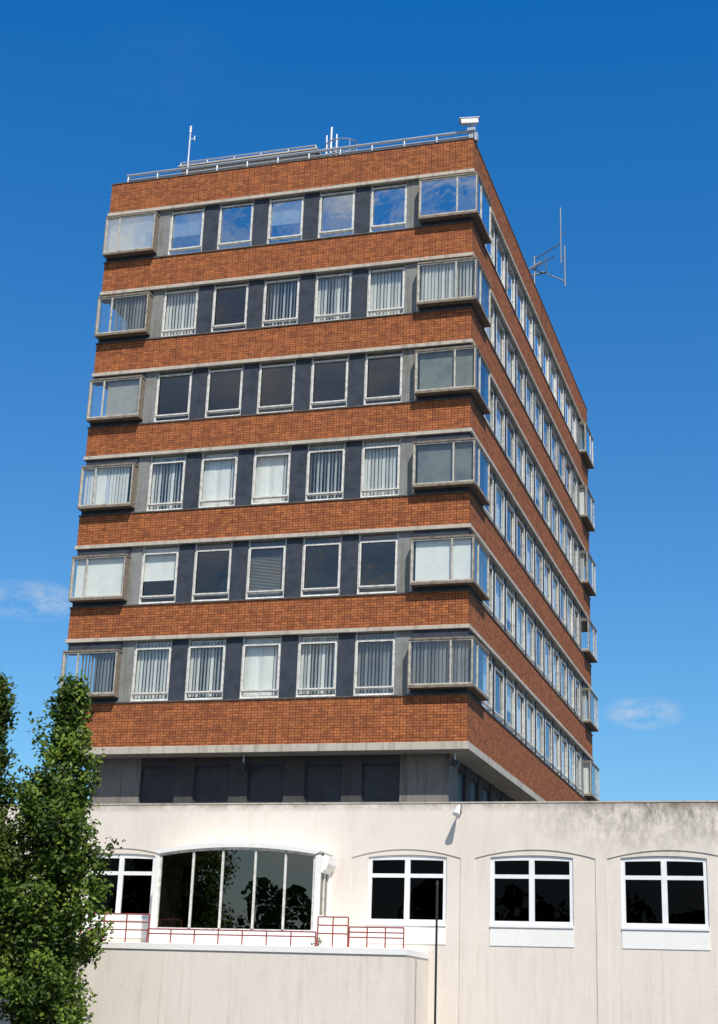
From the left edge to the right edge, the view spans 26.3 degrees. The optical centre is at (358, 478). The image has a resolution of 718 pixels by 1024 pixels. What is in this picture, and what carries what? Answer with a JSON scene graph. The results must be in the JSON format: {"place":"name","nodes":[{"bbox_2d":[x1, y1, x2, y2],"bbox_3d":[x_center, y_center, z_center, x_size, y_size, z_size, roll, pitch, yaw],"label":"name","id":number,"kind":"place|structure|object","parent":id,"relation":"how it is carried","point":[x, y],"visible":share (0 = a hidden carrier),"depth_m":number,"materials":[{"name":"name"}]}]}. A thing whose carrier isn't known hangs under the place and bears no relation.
{"place":"outdoors","nodes":[
{"label":"outdoors","id":0,"kind":"place"},
{"bbox_2d":[59,137,598,803],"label":"office tower","id":1,"kind":"structure","parent":0,"point":[335,527],"depth_m":52.77,"materials":[{"name":"orange brick"}]},
{"bbox_2d":[59,649,122,698],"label":"bay window","id":2,"kind":"structure","parent":1,"relation":"in","point":[107,652],"depth_m":51.16,"materials":[{"name":"paint"}]},
{"bbox_2d":[68,553,130,602],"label":"bay window","id":3,"kind":"structure","parent":1,"relation":"in","point":[98,577],"depth_m":52.27,"materials":[{"name":"glass"}]},
{"bbox_2d":[77,462,138,511],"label":"bay window","id":4,"kind":"structure","parent":1,"relation":"in","point":[100,472],"depth_m":53.38,"materials":[{"name":"paint"}]},
{"bbox_2d":[86,375,145,423],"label":"bay window","id":5,"kind":"structure","parent":1,"relation":"in","point":[123,399],"depth_m":54.41,"materials":[{"name":"glass"}]},
{"bbox_2d":[94,291,152,339],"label":"bay window","id":6,"kind":"structure","parent":1,"relation":"in","point":[138,296],"depth_m":55.51,"materials":[{"name":"paint"}]},
{"bbox_2d":[102,211,159,258],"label":"bay window","id":7,"kind":"structure","parent":1,"relation":"in","point":[136,234],"depth_m":56.54,"materials":[{"name":"glass"}]},
{"bbox_2d":[130,640,171,701],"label":"window","id":8,"kind":"structure","parent":1,"relation":"in","point":[138,693],"depth_m":51.05,"materials":[{"name":"paint"}]},
{"bbox_2d":[139,766,175,802],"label":"service window","id":9,"kind":"structure","parent":1,"relation":"in","point":[157,783],"depth_m":50.28,"materials":[{"name":"black glass"}]},
{"bbox_2d":[139,545,179,603],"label":"window","id":10,"kind":"structure","parent":1,"relation":"in","point":[161,564],"depth_m":52.20,"materials":[{"name":"paint"}]},
{"bbox_2d":[146,455,185,510],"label":"window","id":11,"kind":"structure","parent":1,"relation":"in","point":[149,504],"depth_m":53.24,"materials":[{"name":"paint"}]},
{"bbox_2d":[154,370,192,421],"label":"window","id":12,"kind":"structure","parent":1,"relation":"in","point":[156,416],"depth_m":54.10,"materials":[{"name":"paint"}]},
{"bbox_2d":[161,287,198,336],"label":"window","id":13,"kind":"structure","parent":1,"relation":"in","point":[168,330],"depth_m":55.39,"materials":[{"name":"fabric"}]},
{"bbox_2d":[168,207,204,254],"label":"window","id":14,"kind":"structure","parent":1,"relation":"in","point":[186,226],"depth_m":56.37,"materials":[{"name":"glass"}]},
{"bbox_2d":[184,639,225,699],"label":"window","id":15,"kind":"structure","parent":1,"relation":"in","point":[209,693],"depth_m":50.52,"materials":[{"name":"paint"}]},
{"bbox_2d":[193,766,229,802],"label":"service window","id":16,"kind":"structure","parent":1,"relation":"in","point":[211,783],"depth_m":49.76,"materials":[{"name":"black glass"}]},
{"bbox_2d":[191,542,232,601],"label":"window","id":17,"kind":"structure","parent":1,"relation":"in","point":[194,594],"depth_m":51.39,"materials":[{"name":"paint"}]},
{"bbox_2d":[198,451,237,507],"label":"window","id":18,"kind":"structure","parent":1,"relation":"in","point":[216,463],"depth_m":52.71,"materials":[{"name":"paint"}]},
{"bbox_2d":[205,365,243,417],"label":"window","id":19,"kind":"structure","parent":1,"relation":"in","point":[238,369],"depth_m":53.57,"materials":[{"name":"paint"}]},
{"bbox_2d":[211,282,248,331],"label":"window","id":20,"kind":"structure","parent":1,"relation":"in","point":[244,323],"depth_m":54.66,"materials":[{"name":"paint"}]},
{"bbox_2d":[217,201,253,248],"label":"window","id":21,"kind":"structure","parent":1,"relation":"in","point":[235,227],"depth_m":55.82,"materials":[{"name":"glass"}]},
{"bbox_2d":[178,144,322,174],"bbox_3d":[-3.791,-10.819,62.388,5.850,2.826,4.700,-4,-20,16],"label":"rooftop plant room","id":22,"kind":"object","parent":1,"relation":"on","point":[250,157],"visible":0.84,"depth_m":60.66,"materials":[{"name":"metal"}]},
{"bbox_2d":[238,636,281,698],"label":"window","id":23,"kind":"structure","parent":1,"relation":"in","point":[258,651],"depth_m":49.98,"materials":[{"name":"paint"}]},
{"bbox_2d":[247,765,284,802],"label":"service window","id":24,"kind":"structure","parent":1,"relation":"in","point":[265,782],"depth_m":49.23,"materials":[{"name":"black glass"}]},
{"bbox_2d":[246,539,286,598],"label":"window","id":25,"kind":"structure","parent":1,"relation":"in","point":[267,546],"depth_m":51.00,"materials":[{"name":"paint"}]},
{"bbox_2d":[251,446,291,503],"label":"window","id":26,"kind":"structure","parent":1,"relation":"in","point":[265,459],"depth_m":52.17,"materials":[{"name":"paint"}]},
{"bbox_2d":[257,360,295,413],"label":"window","id":27,"kind":"structure","parent":1,"relation":"in","point":[261,367],"depth_m":53.03,"materials":[{"name":"paint"}]},
{"bbox_2d":[262,276,299,326],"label":"window","id":28,"kind":"structure","parent":1,"relation":"in","point":[283,319],"depth_m":54.28,"materials":[{"name":"paint"}]},
{"bbox_2d":[267,196,303,243],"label":"window","id":29,"kind":"structure","parent":1,"relation":"in","point":[285,217],"depth_m":55.29,"materials":[{"name":"glass"}]},
{"bbox_2d":[127,130,474,181],"bbox_3d":[-2.290,-11.649,56.304,13.450,0.511,0.405,-4,-20,16],"label":"roof railing","id":30,"kind":"object","parent":1,"relation":"on","point":[304,153],"visible":0.79,"depth_m":56.09,"materials":[{"name":"metal"}]},
{"bbox_2d":[296,634,337,696],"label":"window","id":31,"kind":"structure","parent":1,"relation":"in","point":[300,687],"depth_m":49.43,"materials":[{"name":"paint"}]},
{"bbox_2d":[301,536,341,596],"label":"window","id":32,"kind":"structure","parent":1,"relation":"in","point":[305,545],"depth_m":50.31,"materials":[{"name":"paint"}]},
{"bbox_2d":[304,764,341,802],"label":"service window","id":33,"kind":"structure","parent":1,"relation":"in","point":[323,782],"depth_m":48.69,"materials":[{"name":"black glass"}]},
{"bbox_2d":[305,442,345,500],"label":"window","id":34,"kind":"structure","parent":1,"relation":"in","point":[330,450],"depth_m":51.59,"materials":[{"name":"paint"}]},
{"bbox_2d":[310,355,348,408],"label":"window","id":35,"kind":"structure","parent":1,"relation":"in","point":[338,360],"depth_m":52.48,"materials":[{"name":"paint"}]},
{"bbox_2d":[314,271,351,321],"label":"window","id":36,"kind":"structure","parent":1,"relation":"in","point":[318,295],"depth_m":53.78,"materials":[{"name":"fabric"}]},
{"bbox_2d":[318,188,355,237],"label":"window","id":37,"kind":"structure","parent":1,"relation":"in","point":[336,209],"depth_m":54.76,"materials":[{"name":"glass"}]},
{"bbox_2d":[353,632,395,695],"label":"window","id":38,"kind":"structure","parent":1,"relation":"in","point":[358,641],"depth_m":48.88,"materials":[{"name":"paint"}]},
{"bbox_2d":[357,533,398,593],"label":"window","id":39,"kind":"structure","parent":1,"relation":"in","point":[359,587],"depth_m":49.76,"materials":[{"name":"paint"}]},
{"bbox_2d":[360,438,400,497],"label":"window","id":40,"kind":"structure","parent":1,"relation":"in","point":[366,451],"depth_m":51.08,"materials":[{"name":"paint"}]},
{"bbox_2d":[361,763,399,801],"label":"service window","id":41,"kind":"structure","parent":1,"relation":"in","point":[380,782],"depth_m":48.15,"materials":[{"name":"black glass"}]},
{"bbox_2d":[364,351,402,404],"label":"window","id":42,"kind":"structure","parent":1,"relation":"in","point":[393,355],"depth_m":51.94,"materials":[{"name":"paint"}]},
{"bbox_2d":[367,265,405,316],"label":"window","id":43,"kind":"structure","parent":1,"relation":"in","point":[372,275],"depth_m":53.23,"materials":[{"name":"fabric"}]},
{"bbox_2d":[370,182,407,231],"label":"window","id":44,"kind":"structure","parent":1,"relation":"in","point":[388,211],"depth_m":54.21,"materials":[{"name":"glass"}]},
{"bbox_2d":[407,636,488,700],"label":"corner bay window","id":45,"kind":"structure","parent":1,"relation":"in","point":[464,646],"depth_m":47.91,"materials":[{"name":"glass"}]},
{"bbox_2d":[410,534,489,600],"bbox_3d":[2.970,2.940,49.841,2.100,1.580,2.310,-4,-20,16],"label":"corner bay window","id":46,"kind":"structure","parent":1,"relation":"in","point":[450,560],"depth_m":48.98,"materials":[{"name":"glass"}]},
{"bbox_2d":[412,437,489,505],"bbox_3d":[3.080,-0.163,50.928,2.100,1.580,2.310,-4,-20,16],"label":"corner bay window","id":47,"kind":"structure","parent":1,"relation":"in","point":[460,462],"depth_m":50.06,"materials":[{"name":"glass"}]},
{"bbox_2d":[414,345,490,414],"bbox_3d":[3.191,-3.266,52.015,2.100,1.580,2.310,-4,-20,16],"label":"corner bay window","id":48,"kind":"structure","parent":1,"relation":"in","point":[456,369],"depth_m":51.15,"materials":[{"name":"glass"}]},
{"bbox_2d":[416,256,490,327],"bbox_3d":[3.301,-6.350,53.096,2.100,1.580,2.310,-4,-20,16],"label":"corner bay window","id":49,"kind":"structure","parent":1,"relation":"in","point":[442,277],"depth_m":52.30,"materials":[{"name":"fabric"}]},
{"bbox_2d":[418,172,491,243],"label":"corner bay window","id":50,"kind":"structure","parent":1,"relation":"in","point":[464,195],"depth_m":53.23,"materials":[{"name":"glass"}]},
{"bbox_2d":[458,116,479,142],"bbox_3d":[3.888,-12.352,54.396,0.734,0.960,0.352,3,-19,-3],"label":"security camera","id":51,"kind":"object","parent":1,"relation":"on","point":[468,121],"visible":1,"depth_m":54.35,"materials":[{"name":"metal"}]},
{"bbox_2d":[482,655,492,713],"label":"window","id":52,"kind":"structure","parent":1,"relation":"in","point":[484,703],"depth_m":51.28,"materials":[{"name":"paint"}]},
{"bbox_2d":[495,572,503,628],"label":"window","id":53,"kind":"structure","parent":1,"relation":"in","point":[497,580],"depth_m":54.10,"materials":[{"name":"glass"}]},
{"bbox_2d":[495,482,504,537],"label":"window","id":54,"kind":"structure","parent":1,"relation":"in","point":[498,492],"depth_m":55.21,"materials":[{"name":"paint"}]},
{"bbox_2d":[496,236,504,287],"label":"window","id":55,"kind":"structure","parent":1,"relation":"in","point":[500,262],"depth_m":58.20,"materials":[{"name":"glass"}]},
{"bbox_2d":[496,314,504,368],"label":"window","id":56,"kind":"structure","parent":1,"relation":"in","point":[500,331],"depth_m":57.17,"materials":[{"name":"glass"}]},
{"bbox_2d":[496,397,504,450],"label":"window","id":57,"kind":"structure","parent":1,"relation":"in","point":[500,413],"depth_m":56.25,"materials":[{"name":"glass"}]},
{"bbox_2d":[506,417,514,468],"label":"window","id":58,"kind":"structure","parent":1,"relation":"in","point":[510,447],"depth_m":57.79,"materials":[{"name":"glass"}]},
{"bbox_2d":[506,496,514,553],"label":"window","id":59,"kind":"structure","parent":1,"relation":"in","point":[510,510],"depth_m":56.69,"materials":[{"name":"paint"}]},
{"bbox_2d":[506,583,514,640],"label":"window","id":60,"kind":"structure","parent":1,"relation":"in","point":[510,595],"depth_m":55.62,"materials":[{"name":"paint"}]},
{"bbox_2d":[506,677,514,733],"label":"window","id":61,"kind":"structure","parent":1,"relation":"in","point":[508,684],"depth_m":54.74,"materials":[{"name":"glass"}]},
{"bbox_2d":[507,258,514,309],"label":"window","id":62,"kind":"structure","parent":1,"relation":"in","point":[510,274],"depth_m":59.95,"materials":[{"name":"glass"}]},
{"bbox_2d":[507,336,514,387],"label":"window","id":63,"kind":"structure","parent":1,"relation":"in","point":[510,350],"depth_m":58.92,"materials":[{"name":"glass"}]},
{"bbox_2d":[517,281,523,329],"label":"window","id":64,"kind":"structure","parent":1,"relation":"in","point":[520,296],"depth_m":61.71,"materials":[{"name":"glass"}]},
{"bbox_2d":[517,357,523,405],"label":"window","id":65,"kind":"structure","parent":1,"relation":"in","point":[520,370],"depth_m":60.62,"materials":[{"name":"paint"}]},
{"bbox_2d":[517,435,524,484],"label":"window","id":66,"kind":"structure","parent":1,"relation":"in","point":[520,447],"depth_m":59.58,"materials":[{"name":"glass"}]},
{"bbox_2d":[517,514,524,566],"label":"window","id":67,"kind":"structure","parent":1,"relation":"in","point":[520,525],"depth_m":58.49,"materials":[{"name":"paint"}]},
{"bbox_2d":[517,597,524,653],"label":"window","id":68,"kind":"structure","parent":1,"relation":"in","point":[520,607],"depth_m":57.34,"materials":[{"name":"glass"}]},
{"bbox_2d":[517,685,524,742],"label":"window","id":69,"kind":"structure","parent":1,"relation":"in","point":[520,694],"depth_m":56.29,"materials":[{"name":"paint"}]},
{"bbox_2d":[526,375,532,422],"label":"window","id":70,"kind":"structure","parent":1,"relation":"in","point":[529,389],"depth_m":62.27,"materials":[{"name":"paint"}]},
{"bbox_2d":[526,451,533,499],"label":"window","id":71,"kind":"structure","parent":1,"relation":"in","point":[529,463],"depth_m":61.29,"materials":[{"name":"paint"}]},
{"bbox_2d":[526,527,533,581],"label":"window","id":72,"kind":"structure","parent":1,"relation":"in","point":[529,538],"depth_m":60.09,"materials":[{"name":"glass"}]},
{"bbox_2d":[526,609,533,664],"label":"window","id":73,"kind":"structure","parent":1,"relation":"in","point":[530,620],"depth_m":59.06,"materials":[{"name":"paint"}]},
{"bbox_2d":[527,696,534,751],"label":"window","id":74,"kind":"structure","parent":1,"relation":"in","point":[530,704],"depth_m":58.05,"materials":[{"name":"glass"}]},
{"bbox_2d":[535,394,541,440],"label":"window","id":75,"kind":"structure","parent":1,"relation":"in","point":[538,408],"depth_m":64.11,"materials":[{"name":"glass"}]},
{"bbox_2d":[535,468,541,514],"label":"window","id":76,"kind":"structure","parent":1,"relation":"in","point":[538,479],"depth_m":62.93,"materials":[{"name":"glass"}]},
{"bbox_2d":[535,542,542,592],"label":"window","id":77,"kind":"structure","parent":1,"relation":"in","point":[538,553],"depth_m":61.91,"materials":[{"name":"glass"}]},
{"bbox_2d":[536,623,542,674],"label":"window","id":78,"kind":"structure","parent":1,"relation":"in","point":[539,632],"depth_m":60.82,"materials":[{"name":"glass"}]},
{"bbox_2d":[536,705,543,759],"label":"window","id":79,"kind":"structure","parent":1,"relation":"in","point":[539,713],"depth_m":59.69,"materials":[{"name":"paint"}]},
{"bbox_2d":[543,410,549,455],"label":"window","id":80,"kind":"structure","parent":1,"relation":"in","point":[546,425],"depth_m":65.79,"materials":[{"name":"glass"}]},
{"bbox_2d":[544,557,550,605],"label":"window","id":81,"kind":"structure","parent":1,"relation":"in","point":[547,570],"depth_m":63.69,"materials":[{"name":"glass"}]},
{"bbox_2d":[529,207,565,286],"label":"antenna","id":82,"kind":"object","parent":1,"relation":"on","point":[534,274],"visible":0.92,"depth_m":65.49,"materials":[{"name":"metal"}]},
{"bbox_2d":[544,633,551,684],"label":"window","id":83,"kind":"structure","parent":1,"relation":"in","point":[548,659],"depth_m":62.56,"materials":[{"name":"glass"}]},
{"bbox_2d":[545,714,551,767],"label":"window","id":84,"kind":"structure","parent":1,"relation":"in","point":[548,723],"depth_m":61.38,"materials":[{"name":"paint"}]},
{"bbox_2d":[552,569,558,617],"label":"window","id":85,"kind":"structure","parent":1,"relation":"in","point":[555,583],"depth_m":65.41,"materials":[{"name":"glass"}]},
{"bbox_2d":[553,646,559,693],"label":"window","id":86,"kind":"structure","parent":1,"relation":"in","point":[556,678],"depth_m":64.35,"materials":[{"name":"glass"}]},
{"bbox_2d":[553,723,559,774],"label":"window","id":87,"kind":"structure","parent":1,"relation":"in","point":[556,731],"depth_m":63.26,"materials":[{"name":"glass"}]},
{"bbox_2d":[561,656,566,703],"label":"window","id":88,"kind":"structure","parent":1,"relation":"in","point":[563,663],"depth_m":66.05,"materials":[{"name":"glass"}]},
{"bbox_2d":[561,732,567,781],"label":"window","id":89,"kind":"structure","parent":1,"relation":"in","point":[564,744],"depth_m":65.01,"materials":[{"name":"paint"}]},
{"bbox_2d":[568,665,573,711],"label":"window","id":90,"kind":"structure","parent":1,"relation":"in","point":[570,672],"depth_m":67.75,"materials":[{"name":"glass"}]},
{"bbox_2d":[569,740,574,788],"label":"window","id":91,"kind":"structure","parent":1,"relation":"in","point":[571,746],"depth_m":66.63,"materials":[{"name":"glass"}]},
{"bbox_2d":[578,421,593,468],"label":"side bay window","id":92,"kind":"structure","parent":1,"relation":"in","point":[585,437],"depth_m":74.84,"materials":[{"name":"glass"}]},
{"bbox_2d":[579,485,594,531],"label":"side bay window","id":93,"kind":"structure","parent":1,"relation":"in","point":[586,501],"depth_m":73.88,"materials":[{"name":"paint"}]},
{"bbox_2d":[580,550,595,595],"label":"side bay window","id":94,"kind":"structure","parent":1,"relation":"in","point":[588,580],"depth_m":72.86,"materials":[{"name":"paint"}]},
{"bbox_2d":[581,618,596,662],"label":"side bay window","id":95,"kind":"structure","parent":1,"relation":"in","point":[586,624],"depth_m":72.33,"materials":[{"name":"glass"}]},
{"bbox_2d":[582,688,598,731],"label":"side bay window","id":96,"kind":"structure","parent":1,"relation":"in","point":[590,711],"depth_m":70.64,"materials":[{"name":"glass"}]},
{"bbox_2d":[583,760,598,800],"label":"side bay window","id":97,"kind":"structure","parent":1,"relation":"in","point":[590,770],"depth_m":69.42,"materials":[{"name":"glass"}]},
{"bbox_2d":[0,0,717,803],"label":"sky","id":98,"kind":"structure","parent":0,"point":[604,113],"materials":[{"name":"blue"}]},
{"bbox_2d":[3,800,717,1023],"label":"podium building","id":99,"kind":"structure","parent":0,"point":[577,912],"depth_m":39.44,"materials":[{"name":"painted render"},{"name":"concrete"}]},
{"bbox_2d":[82,854,154,937],"bbox_3d":[-6.601,11.456,42.256,2.080,2.238,0.170,-4,-20,16],"label":"window","id":100,"kind":"structure","parent":99,"relation":"in","point":[132,875],"depth_m":42.24,"materials":[{"name":"white plastic"}]},
{"bbox_2d":[366,855,446,944],"bbox_3d":[1.247,10.929,39.953,2.130,2.238,0.170,-4,-20,16],"label":"window","id":101,"kind":"structure","parent":99,"relation":"in","point":[401,888],"depth_m":39.99,"materials":[{"name":"white plastic"}]},
{"bbox_2d":[490,856,573,946],"bbox_3d":[4.392,10.718,39.030,2.140,2.238,0.170,-4,-20,16],"label":"window","id":102,"kind":"structure","parent":99,"relation":"in","point":[532,899],"depth_m":39.04,"materials":[{"name":"white plastic"}]},
{"bbox_2d":[621,856,709,949],"bbox_3d":[7.586,10.503,38.093,2.130,2.238,0.170,-4,-20,16],"label":"window","id":103,"kind":"structure","parent":99,"relation":"in","point":[665,902],"depth_m":38.10,"materials":[{"name":"white plastic"}]},
{"label":"ground","id":104,"kind":"structure","parent":0,"visible":0},
{"bbox_2d":[0,667,34,1020],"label":"leafy tree","id":105,"kind":"object","parent":104,"relation":"on","point":[10,837],"visible":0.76,"depth_m":37.78,"materials":[{"name":"green plant"}]},
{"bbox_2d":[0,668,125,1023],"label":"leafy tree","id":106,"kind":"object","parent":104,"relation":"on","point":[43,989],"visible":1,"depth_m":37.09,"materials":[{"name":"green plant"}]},
{"bbox_2d":[0,942,428,1023],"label":"terrace","id":107,"kind":"structure","parent":104,"relation":"on","point":[152,983],"depth_m":38.17,"materials":[{"name":"white concrete"}]},
{"bbox_2d":[81,913,149,941],"bbox_3d":[-6.325,11.631,39.810,1.933,0.724,0.038,-4,-20,16],"label":"railing","id":108,"kind":"object","parent":107,"relation":"on","point":[126,921],"visible":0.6,"depth_m":39.73,"materials":[{"name":"red metal"}]},
{"bbox_2d":[146,928,316,945],"bbox_3d":[-3.257,11.578,38.800,4.583,0.364,0.038,-4,-20,16],"label":"railing","id":109,"kind":"object","parent":107,"relation":"on","point":[242,935],"visible":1,"depth_m":38.82,"materials":[{"name":"red metal"}]},
{"bbox_2d":[316,916,348,946],"bbox_3d":[-0.651,11.246,38.147,0.823,0.734,0.038,-4,-20,16],"label":"railing","id":110,"kind":"object","parent":107,"relation":"on","point":[332,925],"visible":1,"depth_m":38.18,"materials":[{"name":"red metal"}]},
{"bbox_2d":[348,926,404,947],"bbox_3d":[0.422,11.282,37.793,1.433,0.504,0.038,-4,-20,16],"label":"railing","id":111,"kind":"object","parent":107,"relation":"on","point":[367,932],"visible":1,"depth_m":37.79,"materials":[{"name":"red metal"}]},
{"bbox_2d":[434,880,438,1023],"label":"slim post","id":112,"kind":"object","parent":104,"relation":"on","point":[436,942],"visible":1,"depth_m":36.94,"materials":[{"name":"metal"}]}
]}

